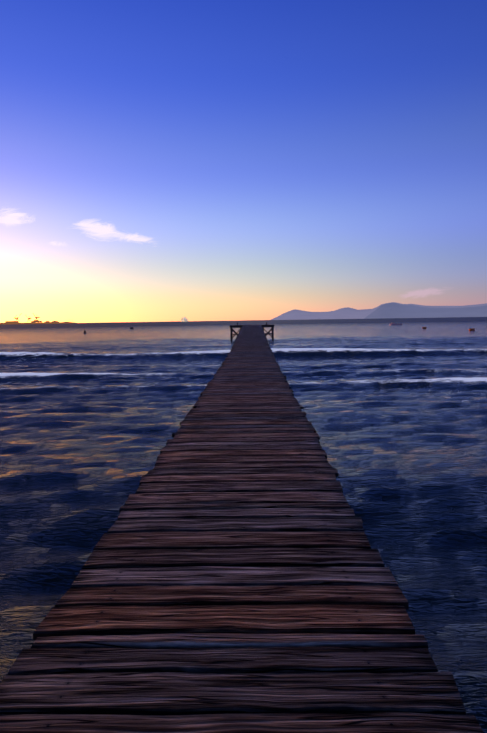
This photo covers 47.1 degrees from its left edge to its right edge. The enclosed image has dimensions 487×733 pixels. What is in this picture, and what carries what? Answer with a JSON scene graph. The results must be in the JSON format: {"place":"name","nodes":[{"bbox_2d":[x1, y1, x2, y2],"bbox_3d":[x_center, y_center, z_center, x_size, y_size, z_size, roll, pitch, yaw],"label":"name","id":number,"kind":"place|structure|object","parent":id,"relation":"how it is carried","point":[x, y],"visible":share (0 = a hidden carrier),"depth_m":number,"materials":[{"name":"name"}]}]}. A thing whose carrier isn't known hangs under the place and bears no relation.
{"place":"outdoors","nodes":[
{"label":"outdoors","id":0,"kind":"place"},
{"bbox_2d":[0,325,483,732],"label":"pier deck","id":1,"kind":"structure","parent":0,"point":[235,575],"depth_m":3.21,"materials":[{"name":"brown wood"}]},
{"bbox_2d":[230,325,273,340],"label":"pier supports","id":2,"kind":"object","parent":1,"relation":"attached to","point":[240,327],"visible":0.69,"depth_m":61.08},
{"bbox_2d":[0,317,486,732],"bbox_3d":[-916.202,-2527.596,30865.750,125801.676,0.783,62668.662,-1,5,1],"label":"sea","id":3,"kind":"structure","parent":0,"point":[93,417],"depth_m":10.63,"materials":[{"name":"blue liquid"}]},
{"bbox_2d":[0,319,74,324],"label":"port mole","id":4,"kind":"object","parent":3,"relation":"on","point":[32,322],"visible":0.88,"depth_m":2996.99},
{"bbox_2d":[0,0,486,322],"label":"sky","id":5,"kind":"structure","parent":0,"point":[161,160],"materials":[{"name":"blue"}]},
{"bbox_2d":[271,302,486,319],"bbox_3d":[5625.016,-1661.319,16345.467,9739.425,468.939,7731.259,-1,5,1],"label":"hills","id":6,"kind":"structure","parent":0,"point":[341,313],"depth_m":15651.01,"materials":[{"name":"blue"}]},
{"bbox_2d":[364,303,486,318],"bbox_3d":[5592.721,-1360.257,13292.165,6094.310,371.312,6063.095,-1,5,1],"label":"hills","id":7,"kind":"structure","parent":0,"point":[392,310],"depth_m":12318.41,"materials":[{"name":"blue"}]}
]}

